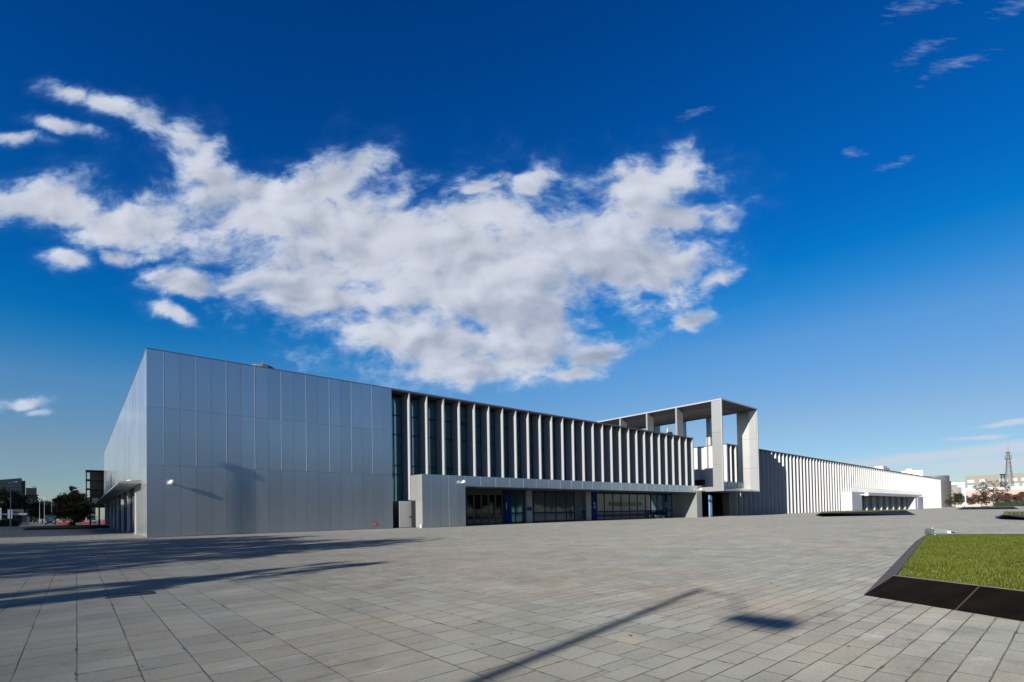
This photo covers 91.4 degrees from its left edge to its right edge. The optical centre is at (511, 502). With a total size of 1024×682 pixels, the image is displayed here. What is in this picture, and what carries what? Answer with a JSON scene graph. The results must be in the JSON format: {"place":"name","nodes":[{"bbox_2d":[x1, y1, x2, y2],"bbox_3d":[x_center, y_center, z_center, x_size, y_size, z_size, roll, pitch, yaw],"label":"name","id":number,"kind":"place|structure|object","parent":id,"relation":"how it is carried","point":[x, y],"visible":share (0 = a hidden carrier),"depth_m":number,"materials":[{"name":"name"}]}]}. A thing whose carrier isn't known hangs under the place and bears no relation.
{"place":"outdoors","nodes":[
{"label":"outdoors","id":0,"kind":"place"},
{"bbox_2d":[0,478,24,495],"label":"glass office","id":1,"kind":"structure","parent":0,"point":[19,484],"depth_m":429.73,"materials":[{"name":"glass"}]},
{"bbox_2d":[26,486,41,521],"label":"grey office","id":2,"kind":"structure","parent":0,"point":[31,493],"depth_m":441.80,"materials":[{"name":"grey concrete"}]},
{"bbox_2d":[0,521,104,528],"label":"road","id":3,"kind":"structure","parent":0,"point":[35,524],"depth_m":137.32,"materials":[{"name":"grey asphalt"}]},
{"bbox_2d":[0,486,18,512],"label":"tree","id":4,"kind":"object","parent":3,"relation":"on","point":[3,502],"visible":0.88,"depth_m":210.46,"materials":[{"name":"green plant"}]},
{"bbox_2d":[0,519,18,526],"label":"clipped hedge","id":5,"kind":"object","parent":3,"relation":"on","point":[6,522],"visible":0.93,"depth_m":120.58,"materials":[{"name":"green plant"}]},
{"bbox_2d":[9,482,15,526],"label":"street lamp","id":6,"kind":"object","parent":3,"relation":"on","point":[10,504],"visible":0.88,"depth_m":109.97,"materials":[{"name":"grey metal"}]},
{"bbox_2d":[0,508,28,524],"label":"gatehouse","id":7,"kind":"object","parent":3,"relation":"on","point":[21,516],"visible":0.65,"depth_m":141.78,"materials":[{"name":"white paint"}]},
{"bbox_2d":[2,489,31,512],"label":"tree","id":8,"kind":"object","parent":3,"relation":"on","point":[20,503],"visible":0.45,"depth_m":215.34,"materials":[{"name":"green plant"}]},
{"bbox_2d":[26,501,49,523],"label":"tree","id":9,"kind":"object","parent":3,"relation":"on","point":[33,513],"visible":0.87,"depth_m":223.71,"materials":[{"name":"green plant"}]},
{"bbox_2d":[43,515,55,523],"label":"parked bus","id":10,"kind":"object","parent":3,"relation":"on","point":[49,519],"visible":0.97,"depth_m":166.04,"materials":[{"name":"teal metal"}]},
{"bbox_2d":[46,505,59,518],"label":"tree","id":11,"kind":"object","parent":3,"relation":"on","point":[48,513],"visible":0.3,"depth_m":238.33,"materials":[{"name":"green plant"}]},
{"bbox_2d":[23,525,109,529],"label":"planter island","id":12,"kind":"structure","parent":0,"point":[65,527],"depth_m":72.80,"materials":[{"name":"plant"}]},
{"bbox_2d":[49,486,98,524],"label":"bushy tree","id":13,"kind":"object","parent":12,"relation":"on","point":[74,505],"visible":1,"depth_m":75.85,"materials":[{"name":"green plant"}]},
{"bbox_2d":[81,499,95,519],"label":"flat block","id":14,"kind":"structure","parent":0,"point":[94,509],"depth_m":332.32,"materials":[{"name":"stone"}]},
{"bbox_2d":[85,514,96,522],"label":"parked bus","id":15,"kind":"object","parent":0,"point":[93,520],"visible":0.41,"depth_m":172.40,"materials":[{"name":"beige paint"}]},
{"bbox_2d":[0,506,1023,681],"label":"plaza","id":16,"kind":"structure","parent":0,"point":[737,616],"depth_m":7.07,"materials":[{"name":"stone"}]},
{"bbox_2d":[85,470,104,524],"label":"steel stair tower","id":17,"kind":"structure","parent":16,"relation":"on","point":[96,480],"depth_m":91.22,"materials":[{"name":"metal"}]},
{"bbox_2d":[104,591,155,597],"bbox_3d":[-6.667,1.638,8.720,0.700,0.074,0.420,0,-2,-41],"label":"drain grate","id":18,"kind":"object","parent":16,"relation":"on","point":[129,594],"visible":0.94,"depth_m":8.72,"materials":[{"name":"grey metal"}]},
{"bbox_2d":[95,348,702,536],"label":"exhibition hall","id":19,"kind":"structure","parent":16,"relation":"on","point":[198,446],"depth_m":45.90,"materials":[{"name":"metal"}]},
{"bbox_2d":[391,396,402,500],"bbox_3d":[-11.708,-4.051,49.525,1.880,13.050,0.040,0,-2,-41],"label":"window pane","id":20,"kind":"structure","parent":19,"relation":"in","point":[396,439],"depth_m":49.81,"materials":[{"name":"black glass"}]},
{"bbox_2d":[399,501,411,527],"bbox_3d":[-10.331,1.155,48.430,1.320,2.550,0.095,0,-2,-41],"label":"side door","id":21,"kind":"structure","parent":19,"relation":"in","point":[405,517],"depth_m":48.40,"materials":[{"name":"metal"}]},
{"bbox_2d":[411,501,415,527],"bbox_3d":[-9.582,1.151,48.628,0.050,2.600,0.850,0,-2,-41],"label":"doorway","id":22,"kind":"structure","parent":19,"relation":"in","point":[413,503],"depth_m":48.59,"materials":[{"name":"metal"}]},
{"bbox_2d":[410,399,419,474],"bbox_3d":[-10.243,-6.600,50.891,1.880,7.950,0.040,0,-2,-41],"label":"window pane","id":23,"kind":"structure","parent":19,"relation":"in","point":[415,450],"depth_m":51.18,"materials":[{"name":"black glass"}]},
{"bbox_2d":[428,402,436,474],"bbox_3d":[-8.736,-6.599,52.205,1.880,7.950,0.040,0,-2,-41],"label":"window pane","id":24,"kind":"structure","parent":19,"relation":"in","point":[432,462],"depth_m":52.52,"materials":[{"name":"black glass"}]},
{"bbox_2d":[445,404,451,474],"bbox_3d":[-7.228,-6.598,53.519,1.880,7.950,0.040,0,-2,-41],"label":"window pane","id":25,"kind":"structure","parent":19,"relation":"in","point":[448,412],"depth_m":53.84,"materials":[{"name":"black glass"}]},
{"bbox_2d":[460,406,466,475],"bbox_3d":[-5.720,-6.597,54.833,1.880,7.950,0.040,0,-2,-41],"label":"window pane","id":26,"kind":"structure","parent":19,"relation":"in","point":[463,414],"depth_m":55.16,"materials":[{"name":"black glass"}]},
{"bbox_2d":[466,494,473,524],"bbox_3d":[-4.748,0.768,56.537,1.030,3.480,0.060,0,-2,-41],"label":"door","id":27,"kind":"structure","parent":19,"relation":"in","point":[469,497],"depth_m":56.52,"materials":[{"name":"black glass"}]},
{"bbox_2d":[474,494,480,523],"bbox_3d":[-3.924,0.767,57.201,1.030,3.480,0.141,0,-2,-41],"label":"door","id":28,"kind":"structure","parent":19,"relation":"in","point":[477,497],"depth_m":57.22,"materials":[{"name":"black glass"}]},
{"bbox_2d":[475,409,481,476],"bbox_3d":[-4.213,-6.597,56.148,1.880,7.950,0.040,0,-2,-41],"label":"window pane","id":29,"kind":"structure","parent":19,"relation":"in","point":[477,411],"depth_m":56.49,"materials":[{"name":"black glass"}]},
{"bbox_2d":[481,494,488,523],"bbox_3d":[-3.153,0.769,57.927,1.030,3.480,0.060,0,-2,-41],"label":"door","id":30,"kind":"structure","parent":19,"relation":"in","point":[484,497],"depth_m":57.90,"materials":[{"name":"black glass"}]},
{"bbox_2d":[488,494,495,523],"bbox_3d":[-2.356,0.769,58.622,1.030,3.480,0.060,0,-2,-41],"label":"door","id":31,"kind":"structure","parent":19,"relation":"in","point":[491,497],"depth_m":58.62,"materials":[{"name":"black glass"}]},
{"bbox_2d":[490,411,494,476],"bbox_3d":[-2.705,-6.596,57.462,1.880,7.950,0.040,0,-2,-41],"label":"window pane","id":32,"kind":"structure","parent":19,"relation":"in","point":[492,421],"depth_m":57.83,"materials":[{"name":"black glass"}]},
{"bbox_2d":[495,494,502,523],"bbox_3d":[-1.558,0.770,59.318,1.030,3.480,0.060,0,-2,-41],"label":"door","id":33,"kind":"structure","parent":19,"relation":"in","point":[498,497],"depth_m":59.29,"materials":[{"name":"black glass"}]},
{"bbox_2d":[503,413,508,477],"bbox_3d":[-1.197,-6.595,58.776,1.880,7.950,0.040,0,-2,-41],"label":"window pane","id":34,"kind":"structure","parent":19,"relation":"in","point":[505,419],"depth_m":59.16,"materials":[{"name":"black glass"}]},
{"bbox_2d":[503,490,511,522],"bbox_3d":[-0.535,0.548,60.105,1.150,3.960,0.129,0,-2,-41],"label":"number sign","id":35,"kind":"object","parent":19,"relation":"attached to","point":[507,506],"visible":0.95,"depth_m":60.03,"materials":[{"name":"metal"}]},
{"bbox_2d":[516,415,520,477],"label":"window pane","id":36,"kind":"structure","parent":19,"relation":"in","point":[517,416],"depth_m":60.51,"materials":[{"name":"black glass"}]},
{"bbox_2d":[529,417,532,478],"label":"window pane","id":37,"kind":"structure","parent":19,"relation":"in","point":[530,418],"depth_m":61.85,"materials":[{"name":"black glass"}]},
{"bbox_2d":[541,419,543,478],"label":"window pane","id":38,"kind":"structure","parent":19,"relation":"in","point":[542,429],"depth_m":63.18,"materials":[{"name":"black glass"}]},
{"bbox_2d":[552,421,554,479],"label":"window pane","id":39,"kind":"structure","parent":19,"relation":"in","point":[552,421],"depth_m":64.52,"materials":[{"name":"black glass"}]},
{"bbox_2d":[563,422,565,479],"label":"window pane","id":40,"kind":"structure","parent":19,"relation":"in","point":[563,422],"depth_m":65.86,"materials":[{"name":"black glass"}]},
{"bbox_2d":[574,424,575,480],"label":"window pane","id":41,"kind":"structure","parent":19,"relation":"in","point":[574,424],"depth_m":67.20,"materials":[{"name":"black glass"}]},
{"bbox_2d":[584,425,585,480],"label":"window pane","id":42,"kind":"structure","parent":19,"relation":"in","point":[584,425],"depth_m":68.53,"materials":[{"name":"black glass"}]},
{"bbox_2d":[591,492,596,519],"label":"number sign","id":43,"kind":"object","parent":19,"relation":"attached to","point":[594,504],"visible":1,"depth_m":70.62,"materials":[{"name":"blue metal"}]},
{"bbox_2d":[609,502,641,505],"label":"window lettering","id":44,"kind":"object","parent":19,"relation":"attached to","point":[622,504],"depth_m":74.35},
{"bbox_2d":[664,494,666,517],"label":"number sign","id":45,"kind":"object","parent":19,"relation":"attached to","point":[665,496],"visible":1,"depth_m":82.72,"materials":[{"name":"blue paint"}]},
{"bbox_2d":[653,510,659,517],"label":"potted plant","id":46,"kind":"object","parent":16,"relation":"on","point":[657,513],"visible":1,"depth_m":79.44,"materials":[{"name":"green plant"}]},
{"bbox_2d":[660,510,667,517],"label":"potted plant","id":47,"kind":"object","parent":16,"relation":"on","point":[662,513],"visible":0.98,"depth_m":80.51,"materials":[{"name":"green plant"}]},
{"bbox_2d":[708,495,711,516],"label":"banner pillar","id":48,"kind":"structure","parent":16,"relation":"on","point":[710,505],"depth_m":84.69,"materials":[{"name":"blue paint"}]},
{"bbox_2d":[694,434,941,515],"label":"exhibition wing","id":49,"kind":"structure","parent":16,"relation":"on","point":[791,483],"depth_m":121.08,"materials":[{"name":"white metal"}]},
{"bbox_2d":[597,398,759,493],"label":"portal frame","id":50,"kind":"object","parent":49,"relation":"on","point":[713,412],"visible":0.59,"depth_m":90.45,"materials":[{"name":"concrete"}]},
{"bbox_2d":[694,479,704,486],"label":"terrace door","id":51,"kind":"structure","parent":49,"relation":"in","point":[697,482],"depth_m":96.24,"materials":[{"name":"glass"}]},
{"bbox_2d":[900,498,905,508],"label":"porch door","id":52,"kind":"structure","parent":49,"relation":"in","point":[901,499],"depth_m":179.25,"materials":[{"name":"glass"}]},
{"bbox_2d":[816,509,914,515],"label":"grass planter","id":53,"kind":"object","parent":16,"relation":"on","point":[877,512],"visible":1,"depth_m":73.21,"materials":[{"name":"metal"}]},
{"bbox_2d":[864,534,1023,620],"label":"grass planter","id":54,"kind":"object","parent":16,"relation":"on","point":[982,574],"visible":1,"depth_m":7.48,"materials":[{"name":"metal"}]},
{"bbox_2d":[924,528,954,534],"bbox_3d":[15.204,1.031,17.609,1.046,0.280,0.369,-1,-1,1],"label":"floodlight","id":55,"kind":"object","parent":54,"relation":"on","point":[934,531],"visible":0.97,"depth_m":17.49,"materials":[{"name":"grey metal"}]},
{"bbox_2d":[944,498,953,506],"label":"tree","id":56,"kind":"object","parent":16,"relation":"on","point":[948,501],"visible":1,"depth_m":299.97,"materials":[{"name":"green plant"}]},
{"bbox_2d":[947,492,963,506],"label":"tree","id":57,"kind":"object","parent":16,"relation":"on","point":[953,495],"visible":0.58,"depth_m":304.95,"materials":[{"name":"green plant"}]},
{"bbox_2d":[953,492,969,504],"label":"tree","id":58,"kind":"object","parent":16,"relation":"on","point":[960,495],"visible":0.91,"depth_m":299.53,"materials":[{"name":"green plant"}]},
{"bbox_2d":[956,505,980,506],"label":"white wall","id":59,"kind":"structure","parent":16,"relation":"on","point":[968,505],"depth_m":269.88,"materials":[{"name":"concrete"}]},
{"bbox_2d":[966,497,976,504],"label":"tree","id":60,"kind":"object","parent":16,"relation":"on","point":[970,501],"visible":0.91,"depth_m":299.20,"materials":[{"name":"brown plant"}]},
{"bbox_2d":[971,491,991,506],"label":"tree","id":61,"kind":"object","parent":16,"relation":"on","point":[981,496],"visible":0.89,"depth_m":299.47,"materials":[{"name":"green plant"}]},
{"bbox_2d":[957,506,1017,509],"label":"grass planter","id":62,"kind":"object","parent":16,"relation":"on","point":[990,507],"visible":0.99,"depth_m":138.02,"materials":[{"name":"stone"}]},
{"bbox_2d":[983,496,992,504],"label":"tree","id":63,"kind":"object","parent":16,"relation":"on","point":[987,502],"visible":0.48,"depth_m":304.40,"materials":[{"name":"brown plant"}]},
{"bbox_2d":[973,479,1013,506],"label":"bare tree","id":64,"kind":"object","parent":16,"relation":"on","point":[983,488],"visible":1,"depth_m":204.98,"materials":[{"name":"brown plant"}]},
{"bbox_2d":[996,492,1014,502],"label":"tree","id":65,"kind":"object","parent":16,"relation":"on","point":[1004,497],"visible":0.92,"depth_m":298.95,"materials":[{"name":"brown plant"}]},
{"bbox_2d":[994,502,1023,506],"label":"clipped hedge","id":66,"kind":"object","parent":16,"relation":"on","point":[997,504],"visible":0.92,"depth_m":263.83,"materials":[{"name":"green plant"}]},
{"bbox_2d":[995,511,1023,519],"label":"grass planter","id":67,"kind":"object","parent":16,"relation":"on","point":[1013,515],"visible":1,"depth_m":41.77,"materials":[{"name":"green metal"}]},
{"bbox_2d":[0,0,1023,520],"label":"sky","id":68,"kind":"structure","parent":0,"point":[808,215],"materials":[{"name":"blue"}]},
{"bbox_2d":[902,469,922,475],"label":"penthouse block","id":69,"kind":"structure","parent":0,"point":[915,472],"depth_m":339.62,"materials":[{"name":"white paint"}]},
{"bbox_2d":[927,475,951,506],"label":"drum building","id":70,"kind":"structure","parent":0,"point":[945,486],"depth_m":335.93,"materials":[{"name":"grey concrete"}]},
{"bbox_2d":[951,484,961,506],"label":"taupe block","id":71,"kind":"structure","parent":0,"point":[955,488],"depth_m":398.16,"materials":[{"name":"concrete"}]},
{"bbox_2d":[951,482,964,504],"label":"white block","id":72,"kind":"structure","parent":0,"point":[961,484],"depth_m":436.86,"materials":[{"name":"paint"}]},
{"bbox_2d":[965,473,1023,487],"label":"office block","id":73,"kind":"structure","parent":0,"point":[971,481],"depth_m":482.89,"materials":[{"name":"white paint"}]},
{"bbox_2d":[965,486,1023,505],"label":"annex","id":74,"kind":"object","parent":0,"point":[1016,490],"visible":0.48,"depth_m":432.04,"materials":[{"name":"white paint"}]},
{"bbox_2d":[990,492,1000,502],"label":"tree","id":75,"kind":"object","parent":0,"point":[996,500],"visible":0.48,"depth_m":304.34,"materials":[{"name":"green plant"}]},
{"bbox_2d":[1005,451,1013,486],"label":"lattice tower","id":76,"kind":"structure","parent":0,"point":[1008,457],"depth_m":450.25,"materials":[{"name":"metal"}]},
{"bbox_2d":[1011,493,1023,501],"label":"tree","id":77,"kind":"object","parent":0,"point":[1017,498],"visible":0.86,"depth_m":299.02,"materials":[{"name":"brown plant"}]}
]}

